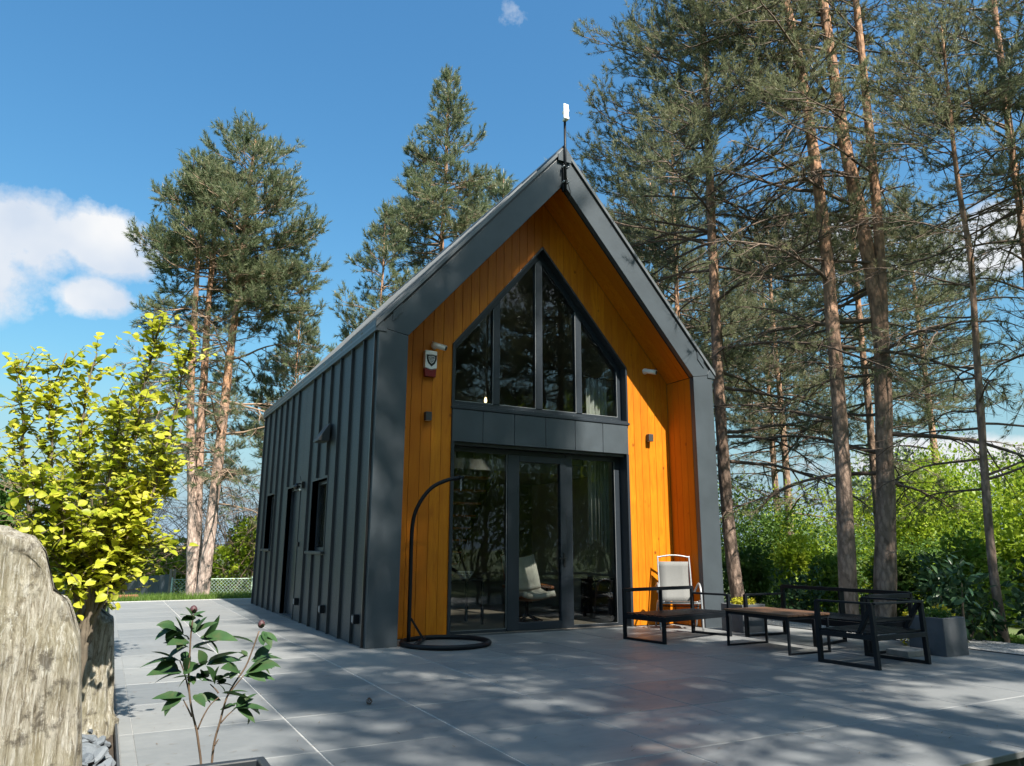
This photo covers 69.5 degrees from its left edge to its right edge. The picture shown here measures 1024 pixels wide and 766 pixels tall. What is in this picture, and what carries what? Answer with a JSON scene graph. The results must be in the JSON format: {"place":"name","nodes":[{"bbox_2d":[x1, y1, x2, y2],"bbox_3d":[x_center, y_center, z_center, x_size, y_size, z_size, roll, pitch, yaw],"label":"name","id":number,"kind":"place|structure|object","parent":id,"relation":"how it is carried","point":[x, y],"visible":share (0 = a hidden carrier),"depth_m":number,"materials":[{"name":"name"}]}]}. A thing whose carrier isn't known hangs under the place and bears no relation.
{"place":"outdoors","nodes":[
{"label":"outdoors","id":0,"kind":"place"},
{"bbox_2d":[48,490,104,525],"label":"tree","id":1,"kind":"object","parent":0,"point":[80,499],"depth_m":62.44,"materials":[{"name":"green plant"}]},
{"bbox_2d":[0,0,1023,548],"label":"sky","id":2,"kind":"structure","parent":0,"point":[98,98],"materials":[{"name":"blue"}]},
{"bbox_2d":[64,548,1023,636],"bbox_3d":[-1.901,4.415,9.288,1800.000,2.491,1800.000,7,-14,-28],"label":"ground","id":3,"kind":"structure","parent":0,"point":[1013,629],"depth_m":30.39,"materials":[{"name":"green plant"}]},
{"bbox_2d":[0,457,26,528],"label":"tree","id":4,"kind":"object","parent":3,"relation":"on","point":[4,498],"visible":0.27,"depth_m":56.28,"materials":[{"name":"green plant"}]},
{"bbox_2d":[45,524,72,587],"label":"leafy shrub","id":5,"kind":"object","parent":3,"relation":"on","point":[56,569],"visible":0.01,"depth_m":22.69,"materials":[{"name":"green plant"}]},
{"bbox_2d":[96,735,113,765],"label":"planting bed","id":6,"kind":"object","parent":3,"relation":"on","point":[111,749],"depth_m":5.04,"materials":[{"name":"soil"}]},
{"bbox_2d":[0,525,81,765],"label":"standing stone","id":7,"kind":"object","parent":6,"relation":"on","point":[40,688],"visible":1,"depth_m":3.54,"materials":[{"name":"beige stone"}]},
{"bbox_2d":[58,588,118,738],"bbox_3d":[-3.399,2.058,5.334,1.079,1.157,0.542,7,-14,-28],"label":"standing stone","id":8,"kind":"object","parent":6,"relation":"on","point":[99,717],"visible":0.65,"depth_m":5.34,"materials":[{"name":"beige stone"}]},
{"bbox_2d":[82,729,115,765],"bbox_3d":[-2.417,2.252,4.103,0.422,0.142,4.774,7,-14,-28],"label":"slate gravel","id":9,"kind":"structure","parent":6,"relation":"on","point":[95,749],"depth_m":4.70,"materials":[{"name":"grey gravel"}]},
{"bbox_2d":[0,310,216,688],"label":"golden shrub","id":10,"kind":"object","parent":6,"relation":"on","point":[118,548],"visible":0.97,"depth_m":5.19,"materials":[{"name":"yellow plant"}]},
{"bbox_2d":[65,424,184,609],"bbox_3d":[-4.492,1.876,8.335,1.185,2.705,1.198,-8,-15,33],"label":"golden shrub","id":11,"kind":"object","parent":6,"relation":"on","point":[115,597],"visible":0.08,"depth_m":8.26,"materials":[{"name":"yellow plant"}]},
{"bbox_2d":[78,370,172,594],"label":"pine tree","id":12,"kind":"object","parent":3,"relation":"on","point":[150,419],"visible":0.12,"depth_m":27.70,"materials":[{"name":"green plant"}]},
{"bbox_2d":[0,433,257,593],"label":"bare brush","id":13,"kind":"object","parent":3,"relation":"on","point":[161,513],"visible":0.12,"depth_m":25.67,"materials":[{"name":"brown plant"}]},
{"bbox_2d":[125,569,175,595],"bbox_3d":[-11.634,6.615,23.768,2.635,1.250,0.296,-9,-15,35],"label":"panel fence","id":14,"kind":"object","parent":3,"relation":"on","point":[162,584],"visible":0.43,"depth_m":23.62,"materials":[{"name":"grey metal"}]},
{"bbox_2d":[55,434,260,594],"bbox_3d":[-9.612,4.879,26.052,11.059,5.983,10.770,7,-14,-28],"label":"bare brush","id":15,"kind":"object","parent":3,"relation":"on","point":[217,532],"visible":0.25,"depth_m":25.24,"materials":[{"name":"brown plant"}]},
{"bbox_2d":[143,534,212,592],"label":"leafy shrub","id":16,"kind":"object","parent":3,"relation":"on","point":[179,564],"visible":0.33,"depth_m":26.40,"materials":[{"name":"green plant"}]},
{"bbox_2d":[107,590,251,606],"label":"grass","id":17,"kind":"structure","parent":3,"relation":"on","point":[193,596],"depth_m":18.77,"materials":[{"name":"green plant"}]},
{"bbox_2d":[110,146,270,594],"bbox_3d":[-9.670,-0.609,22.111,4.652,13.987,4.772,2,-13,-9],"label":"pine tree","id":18,"kind":"object","parent":3,"relation":"on","point":[192,531],"visible":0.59,"depth_m":21.98,"materials":[{"name":"green plant"}]},
{"bbox_2d":[143,437,260,591],"bbox_3d":[-9.289,5.529,29.731,11.847,6.581,12.165,-2,-13,12],"label":"bare brush","id":19,"kind":"object","parent":3,"relation":"on","point":[255,508],"visible":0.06,"depth_m":27.57,"materials":[{"name":"brown plant"}]},
{"bbox_2d":[170,576,252,596],"bbox_3d":[-8.149,6.634,23.063,4.650,1.140,0.075,7,-14,-28],"label":"wire fence","id":20,"kind":"object","parent":3,"relation":"on","point":[172,585],"visible":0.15,"depth_m":22.73,"materials":[{"name":"grey metal"}]},
{"bbox_2d":[140,153,283,573],"bbox_3d":[-9.315,-0.515,22.436,4.143,13.952,3.960,-7,-14,28],"label":"pine tree","id":21,"kind":"object","parent":3,"relation":"on","point":[203,375],"visible":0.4,"depth_m":22.26,"materials":[{"name":"green plant"}]},
{"bbox_2d":[173,363,253,507],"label":"pine tree","id":22,"kind":"object","parent":3,"relation":"on","point":[242,444],"visible":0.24,"depth_m":32.72,"materials":[{"name":"green plant"}]},
{"bbox_2d":[211,515,256,592],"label":"leafy shrub","id":23,"kind":"object","parent":3,"relation":"on","point":[224,551],"visible":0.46,"depth_m":24.97,"materials":[{"name":"green plant"}]},
{"bbox_2d":[141,106,333,594],"bbox_3d":[-8.147,-1.145,22.540,5.864,15.216,6.314,11,-16,-40],"label":"pine tree","id":24,"kind":"object","parent":3,"relation":"on","point":[277,277],"visible":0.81,"depth_m":22.30,"materials":[{"name":"green plant"}]},
{"bbox_2d":[227,302,326,464],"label":"pine tree","id":25,"kind":"object","parent":3,"relation":"on","point":[266,379],"visible":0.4,"depth_m":25.01,"materials":[{"name":"green plant"}]},
{"bbox_2d":[244,311,323,487],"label":"pine tree","id":26,"kind":"object","parent":3,"relation":"on","point":[307,350],"visible":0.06,"depth_m":30.37,"materials":[{"name":"green plant"}]},
{"bbox_2d":[325,197,426,352],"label":"pine tree","id":27,"kind":"object","parent":3,"relation":"on","point":[392,233],"visible":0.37,"depth_m":23.82,"materials":[{"name":"green plant"}]},
{"bbox_2d":[373,61,502,273],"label":"pine tree","id":28,"kind":"object","parent":3,"relation":"on","point":[419,215],"visible":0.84,"depth_m":26.46,"materials":[{"name":"green plant"}]},
{"bbox_2d":[430,194,492,258],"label":"pine tree","id":29,"kind":"object","parent":3,"relation":"on","point":[486,196],"visible":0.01,"depth_m":29.06,"materials":[{"name":"green plant"}]},
{"bbox_2d":[449,168,518,244],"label":"pine tree","id":30,"kind":"object","parent":3,"relation":"on","point":[504,189],"visible":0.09,"depth_m":32.02,"materials":[{"name":"green plant"}]},
{"bbox_2d":[619,175,747,476],"bbox_3d":[5.930,-0.505,28.983,8.053,17.382,7.417,0,-12,3],"label":"pine tree","id":31,"kind":"object","parent":3,"relation":"on","point":[688,306],"visible":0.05,"depth_m":28.64,"materials":[{"name":"green plant"}]},
{"bbox_2d":[606,79,782,524],"bbox_3d":[5.426,-1.951,24.502,6.912,18.064,6.451,-4,-13,17],"label":"pine tree","id":32,"kind":"object","parent":3,"relation":"on","point":[704,326],"visible":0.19,"depth_m":24.25,"materials":[{"name":"green plant"}]},
{"bbox_2d":[544,0,933,598],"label":"pine tree","id":33,"kind":"object","parent":3,"relation":"on","point":[709,137],"visible":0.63,"depth_m":15.29,"materials":[{"name":"green plant"}]},
{"bbox_2d":[722,540,780,607],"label":"dark shrub","id":34,"kind":"object","parent":3,"relation":"on","point":[755,575],"visible":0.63,"depth_m":15.78,"materials":[{"name":"green plant"}]},
{"bbox_2d":[718,475,831,606],"bbox_3d":[7.708,5.554,26.026,6.088,4.972,6.649,4,-13,-14],"label":"leafy shrub","id":35,"kind":"object","parent":3,"relation":"on","point":[756,532],"visible":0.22,"depth_m":24.64,"materials":[{"name":"green plant"}]},
{"bbox_2d":[696,228,864,531],"bbox_3d":[10.985,0.616,31.729,7.094,16.627,7.703,3,-13,-12],"label":"pine tree","id":36,"kind":"object","parent":3,"relation":"on","point":[771,450],"visible":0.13,"depth_m":31.11,"materials":[{"name":"green plant"}]},
{"bbox_2d":[697,190,874,603],"bbox_3d":[9.378,0.126,26.515,7.003,15.115,6.449,7,-14,-28],"label":"pine tree","id":37,"kind":"object","parent":3,"relation":"on","point":[766,362],"visible":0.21,"depth_m":25.92,"materials":[{"name":"green plant"}]},
{"bbox_2d":[764,529,822,606],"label":"dark shrub","id":38,"kind":"object","parent":3,"relation":"on","point":[792,552],"visible":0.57,"depth_m":17.50,"materials":[{"name":"green plant"}]},
{"bbox_2d":[767,564,833,618],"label":"rhododendron","id":39,"kind":"object","parent":3,"relation":"on","point":[792,594],"visible":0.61,"depth_m":14.28,"materials":[{"name":"green plant"}]},
{"bbox_2d":[621,0,1020,622],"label":"pine tree","id":40,"kind":"object","parent":3,"relation":"on","point":[847,562],"visible":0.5,"depth_m":14.37,"materials":[{"name":"green plant"}]},
{"bbox_2d":[718,470,924,598],"bbox_3d":[10.776,5.807,26.749,6.765,5.233,7.388,-10,-16,39],"label":"leafy shrub","id":41,"kind":"object","parent":3,"relation":"on","point":[819,521],"visible":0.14,"depth_m":26.03,"materials":[{"name":"green plant"}]},
{"bbox_2d":[796,549,862,619],"bbox_3d":[6.381,4.168,14.931,1.192,1.605,1.932,-1,-13,4],"label":"dark shrub","id":42,"kind":"object","parent":3,"relation":"on","point":[828,564],"visible":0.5,"depth_m":14.75,"materials":[{"name":"green plant"}]},
{"bbox_2d":[657,0,1023,616],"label":"pine tree","id":43,"kind":"object","parent":3,"relation":"on","point":[885,553],"visible":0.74,"depth_m":14.12,"materials":[{"name":"green plant"}]},
{"bbox_2d":[732,136,990,530],"bbox_3d":[9.098,-0.551,19.659,5.686,13.067,6.509,7,-14,-28],"label":"pine tree","id":44,"kind":"object","parent":3,"relation":"on","point":[868,403],"visible":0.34,"depth_m":19.40,"materials":[{"name":"green plant"}]},
{"bbox_2d":[821,431,957,586],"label":"leafy shrub","id":45,"kind":"object","parent":3,"relation":"on","point":[867,462],"visible":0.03,"depth_m":42.04,"materials":[{"name":"green plant"}]},
{"bbox_2d":[767,619,1023,654],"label":"gravel strip","id":46,"kind":"object","parent":3,"relation":"on","point":[1005,647],"visible":0.11,"depth_m":10.50,"materials":[{"name":"grey gravel"}]},
{"bbox_2d":[858,546,938,611],"bbox_3d":[8.708,4.535,16.605,2.107,1.873,1.301,1,-13,-3],"label":"dark shrub","id":47,"kind":"object","parent":3,"relation":"on","point":[866,573],"visible":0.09,"depth_m":16.81,"materials":[{"name":"green plant"}]},
{"bbox_2d":[858,547,950,616],"bbox_3d":[7.657,4.009,14.306,2.020,1.784,1.246,-9,-16,36],"label":"dark shrub","id":48,"kind":"object","parent":3,"relation":"on","point":[905,578],"visible":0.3,"depth_m":14.23,"materials":[{"name":"green plant"}]},
{"bbox_2d":[820,445,1008,608],"bbox_3d":[14.878,5.434,27.894,7.818,6.484,7.889,7,-14,-28],"label":"leafy shrub","id":49,"kind":"object","parent":3,"relation":"on","point":[899,523],"visible":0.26,"depth_m":26.49,"materials":[{"name":"green plant"}]},
{"bbox_2d":[805,520,1023,621],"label":"leafy shrub","id":50,"kind":"object","parent":3,"relation":"on","point":[934,549],"visible":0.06,"depth_m":21.75,"materials":[{"name":"green plant"}]},
{"bbox_2d":[807,0,1023,642],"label":"pine tree","id":51,"kind":"object","parent":3,"relation":"on","point":[982,423],"visible":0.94,"depth_m":12.38,"materials":[{"name":"green plant"}]},
{"bbox_2d":[835,0,1023,439],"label":"pine tree","id":52,"kind":"object","parent":3,"relation":"on","point":[998,50],"visible":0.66,"depth_m":14.14,"materials":[{"name":"green plant"}]},
{"bbox_2d":[845,181,1023,539],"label":"pine tree","id":53,"kind":"object","parent":3,"relation":"on","point":[929,412],"visible":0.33,"depth_m":30.77,"materials":[{"name":"green plant"}]},
{"bbox_2d":[860,622,1023,643],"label":"ground cover","id":54,"kind":"object","parent":3,"relation":"on","point":[1014,638],"visible":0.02,"depth_m":12.46,"materials":[{"name":"green plant"}]},
{"bbox_2d":[912,551,1009,642],"bbox_3d":[6.546,3.322,11.153,1.721,1.539,1.453,7,-14,-28],"label":"rhododendron","id":55,"kind":"object","parent":3,"relation":"on","point":[946,599],"visible":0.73,"depth_m":11.00,"materials":[{"name":"green plant"}]},
{"bbox_2d":[899,442,1023,627],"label":"leafy shrub","id":56,"kind":"object","parent":3,"relation":"on","point":[1009,502],"visible":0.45,"depth_m":21.37,"materials":[{"name":"green plant"}]},
{"bbox_2d":[936,528,1022,638],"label":"dark shrub","id":57,"kind":"object","parent":3,"relation":"on","point":[974,554],"visible":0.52,"depth_m":12.77,"materials":[{"name":"green plant"}]},
{"bbox_2d":[952,525,1023,616],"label":"dark shrub","id":58,"kind":"object","parent":3,"relation":"on","point":[1008,552],"visible":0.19,"depth_m":13.96,"materials":[{"name":"green plant"}]},
{"bbox_2d":[1000,556,1023,643],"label":"rhododendron","id":59,"kind":"object","parent":3,"relation":"on","point":[1018,594],"visible":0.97,"depth_m":11.09,"materials":[{"name":"green plant"}]},
{"bbox_2d":[107,598,1023,765],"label":"patio","id":60,"kind":"structure","parent":0,"point":[602,702],"depth_m":6.35,"materials":[{"name":"stone"}]},
{"bbox_2d":[189,756,270,765],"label":"black planter","id":61,"kind":"object","parent":60,"relation":"on","point":[259,761],"visible":1,"depth_m":2.60,"materials":[{"name":"metal"}]},
{"bbox_2d":[140,605,280,763],"bbox_3d":[-1.075,1.110,2.645,0.491,0.609,0.174,6,-14,-24],"label":"peony","id":62,"kind":"object","parent":61,"relation":"in","point":[173,633],"visible":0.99,"depth_m":2.65,"materials":[{"name":"green plant"}]},
{"bbox_2d":[399,475,490,650],"bbox_3d":[-0.894,2.414,10.211,1.244,2.285,1.244,7,-14,-28],"label":"hanging chair stand","id":63,"kind":"object","parent":60,"relation":"on","point":[485,641],"visible":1,"depth_m":10.14,"materials":[{"name":"black metal"}]},
{"bbox_2d":[251,145,723,648],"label":"house","id":64,"kind":"structure","parent":60,"relation":"on","point":[550,281],"depth_m":12.76,"materials":[{"name":"metal"}]},
{"bbox_2d":[260,493,273,550],"bbox_3d":[-5.229,3.027,16.053,0.225,1.220,0.920,7,-14,-28],"label":"side window","id":65,"kind":"structure","parent":64,"relation":"in","point":[272,494],"depth_m":16.38,"materials":[{"name":"black glass"}]},
{"bbox_2d":[278,484,300,619],"bbox_3d":[-4.131,3.169,13.976,0.180,2.424,1.170,7,-14,-28],"label":"side door","id":66,"kind":"structure","parent":64,"relation":"in","point":[295,496],"depth_m":14.27,"materials":[{"name":"grey metal"}]},
{"bbox_2d":[293,476,304,490],"bbox_3d":[-3.897,1.831,13.480,0.192,0.266,0.120,7,-14,-28],"label":"motion lamp","id":67,"kind":"object","parent":64,"relation":"attached to","point":[296,485],"visible":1,"depth_m":13.46,"materials":[{"name":"black plastic"}]},
{"bbox_2d":[304,476,327,553],"bbox_3d":[-3.209,2.226,12.389,0.225,1.250,1.100,7,-14,-28],"label":"side window","id":68,"kind":"structure","parent":64,"relation":"in","point":[322,490],"depth_m":12.70,"materials":[{"name":"black glass"}]},
{"bbox_2d":[424,411,431,420],"bbox_3d":[-1.285,0.508,11.267,0.100,0.133,0.099,7,-14,-28],"label":"wall lamp","id":69,"kind":"object","parent":64,"relation":"attached to","point":[427,416],"visible":1,"depth_m":11.23,"materials":[{"name":"metal"}]},
{"bbox_2d":[423,350,436,377],"bbox_3d":[-1.269,-0.297,11.455,0.200,0.410,0.092,7,-14,-28],"label":"alarm box","id":70,"kind":"object","parent":64,"relation":"attached to","point":[429,363],"visible":1,"depth_m":11.42,"materials":[{"name":"white plastic"}]},
{"bbox_2d":[431,342,446,350],"bbox_3d":[-1.139,-0.570,11.547,0.269,0.156,0.129,-2,-13,9],"label":"security camera","id":71,"kind":"object","parent":64,"relation":"attached to","point":[434,345],"visible":1,"depth_m":11.49,"materials":[{"name":"white plastic"}]},
{"bbox_2d":[451,577,488,624],"bbox_3d":[-1.159,3.719,12.581,1.300,0.754,0.800,7,-14,-28],"label":"dining table","id":72,"kind":"object","parent":64,"relation":"on","point":[459,579],"visible":0.48,"depth_m":12.60,"materials":[{"name":"black wood"}]},
{"bbox_2d":[456,571,473,578],"bbox_3d":[-0.805,3.300,12.694,0.312,0.115,0.312,7,-14,-28],"label":"fruit basket","id":73,"kind":"object","parent":72,"relation":"on","point":[464,574],"visible":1,"depth_m":12.74,"materials":[{"name":"black plastic"}]},
{"bbox_2d":[451,469,496,583],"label":"staircase","id":74,"kind":"structure","parent":64,"relation":"on","point":[484,491],"depth_m":14.95,"materials":[{"name":"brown wood"}]},
{"bbox_2d":[484,316,486,402],"bbox_3d":[-0.465,-1.159,13.508,0.052,3.100,0.052,7,-14,-28],"label":"pendant lamp","id":75,"kind":"object","parent":64,"relation":"hanging from","point":[485,400],"visible":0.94,"depth_m":13.42,"materials":[{"name":"grey metal"}]},
{"bbox_2d":[500,554,555,621],"bbox_3d":[0.258,3.623,13.040,0.830,1.154,0.930,7,-14,-28],"label":"lounge chair","id":76,"kind":"object","parent":64,"relation":"on","point":[530,588],"visible":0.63,"depth_m":13.19,"materials":[{"name":"white fabric"}]},
{"bbox_2d":[505,454,566,630],"bbox_3d":[0.414,2.571,12.024,1.110,2.758,0.155,7,-14,-28],"label":"glazed door","id":77,"kind":"structure","parent":64,"relation":"in","point":[512,623],"depth_m":11.96,"materials":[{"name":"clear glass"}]},
{"bbox_2d":[454,254,620,420],"bbox_3d":[0.482,-0.882,12.790,3.341,2.904,0.082,7,-14,-28],"label":"gable window","id":78,"kind":"structure","parent":64,"relation":"in","point":[538,262],"depth_m":12.80,"materials":[{"name":"clear glass"}]},
{"bbox_2d":[561,103,570,200],"bbox_3d":[0.905,-3.930,12.568,0.158,1.684,0.293,-1,-13,8],"label":"antenna","id":79,"kind":"object","parent":64,"relation":"attached to","point":[564,167],"visible":1,"depth_m":12.54,"materials":[{"name":"white metal"}]},
{"bbox_2d":[582,376,613,553],"bbox_3d":[1.658,1.473,13.466,0.900,3.202,0.084,7,-14,-28],"label":"curtain","id":80,"kind":"object","parent":64,"relation":"hanging from","point":[598,493],"visible":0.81,"depth_m":13.31,"materials":[{"name":"fabric"}]},
{"bbox_2d":[581,575,614,620],"bbox_3d":[1.904,4.034,13.911,0.810,0.744,1.000,7,-14,-28],"label":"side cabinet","id":81,"kind":"object","parent":64,"relation":"in","point":[598,595],"visible":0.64,"depth_m":13.65,"materials":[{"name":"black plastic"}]},
{"bbox_2d":[642,368,656,374],"bbox_3d":[2.517,-0.206,13.465,0.274,0.142,0.126,-6,-14,25],"label":"security camera","id":82,"kind":"object","parent":64,"relation":"attached to","point":[648,371],"visible":1,"depth_m":13.41,"materials":[{"name":"white plastic"}]},
{"bbox_2d":[646,434,652,441],"bbox_3d":[2.465,0.987,13.230,0.100,0.133,0.099,7,-14,-28],"label":"wall lamp","id":83,"kind":"object","parent":64,"relation":"attached to","point":[649,437],"visible":1,"depth_m":13.19,"materials":[{"name":"metal"}]},
{"bbox_2d":[132,629,1019,764],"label":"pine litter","id":84,"kind":"object","parent":60,"relation":"on","point":[583,725],"visible":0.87,"depth_m":6.38,"materials":[{"name":"brown plant"}]},
{"bbox_2d":[622,586,731,644],"bbox_3d":[2.471,3.398,10.920,1.579,0.710,0.790,10,-16,-37],"label":"lounge sofa","id":85,"kind":"object","parent":60,"relation":"on","point":[664,617],"visible":0.89,"depth_m":10.79,"materials":[{"name":"black metal"}]},
{"bbox_2d":[655,554,704,630],"bbox_3d":[2.737,3.443,12.209,0.707,1.176,0.726,-1,-13,4],"label":"garden chair","id":86,"kind":"object","parent":60,"relation":"on","point":[673,573],"visible":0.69,"depth_m":12.50,"materials":[{"name":"white fabric"}]},
{"bbox_2d":[721,602,764,632],"bbox_3d":[3.714,3.755,11.836,0.500,0.420,0.470,7,-14,-28],"label":"planter box","id":87,"kind":"object","parent":60,"relation":"on","point":[755,624],"visible":0.53,"depth_m":11.64,"materials":[{"name":"concrete"}]},
{"bbox_2d":[730,596,755,604],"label":"yellow flowers","id":88,"kind":"object","parent":87,"relation":"in","point":[739,601],"visible":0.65,"depth_m":11.83,"materials":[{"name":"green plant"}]},
{"bbox_2d":[724,607,830,655],"bbox_3d":[3.503,3.266,9.775,0.772,0.482,1.100,7,-14,-28],"label":"coffee table","id":89,"kind":"object","parent":60,"relation":"on","point":[765,613],"visible":0.94,"depth_m":9.57,"materials":[{"name":"black metal"}]},
{"bbox_2d":[743,584,912,653],"bbox_3d":[4.381,3.276,10.396,0.928,0.740,2.130,7,-14,-28],"label":"long sofa","id":90,"kind":"object","parent":60,"relation":"on","point":[844,618],"visible":0.56,"depth_m":10.21,"materials":[{"name":"black metal"}]},
{"bbox_2d":[813,597,931,670],"bbox_3d":[4.197,2.907,8.655,1.039,0.707,0.830,7,-14,-28],"label":"metal armchair","id":91,"kind":"object","parent":60,"relation":"on","point":[863,629],"visible":1,"depth_m":8.52,"materials":[{"name":"black metal"}]},
{"bbox_2d":[886,646,930,657],"bbox_3d":[4.946,3.357,9.213,0.440,0.075,0.300,7,-14,-28],"label":"concrete block","id":92,"kind":"object","parent":60,"relation":"on","point":[908,652],"depth_m":9.11,"materials":[{"name":"grey concrete"}]},
{"bbox_2d":[907,614,968,656],"bbox_3d":[5.420,3.207,9.403,0.460,0.455,0.480,7,-14,-28],"label":"planter box","id":93,"kind":"object","parent":60,"relation":"on","point":[947,636],"visible":0.76,"depth_m":9.21,"materials":[{"name":"concrete"}]},
{"bbox_2d":[916,607,953,617],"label":"planter grass","id":94,"kind":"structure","parent":93,"relation":"in","point":[940,613],"depth_m":9.41,"materials":[{"name":"green plant"}]},
{"bbox_2d":[900,604,955,644],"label":"golden groundcover","id":95,"kind":"object","parent":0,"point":[937,607],"visible":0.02,"depth_m":10.14,"materials":[{"name":"yellow plant"}]},
{"bbox_2d":[898,427,1023,621],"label":"leafy shrub","id":96,"kind":"object","parent":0,"point":[977,478],"visible":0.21,"depth_m":26.16,"materials":[{"name":"green plant"}]}
]}

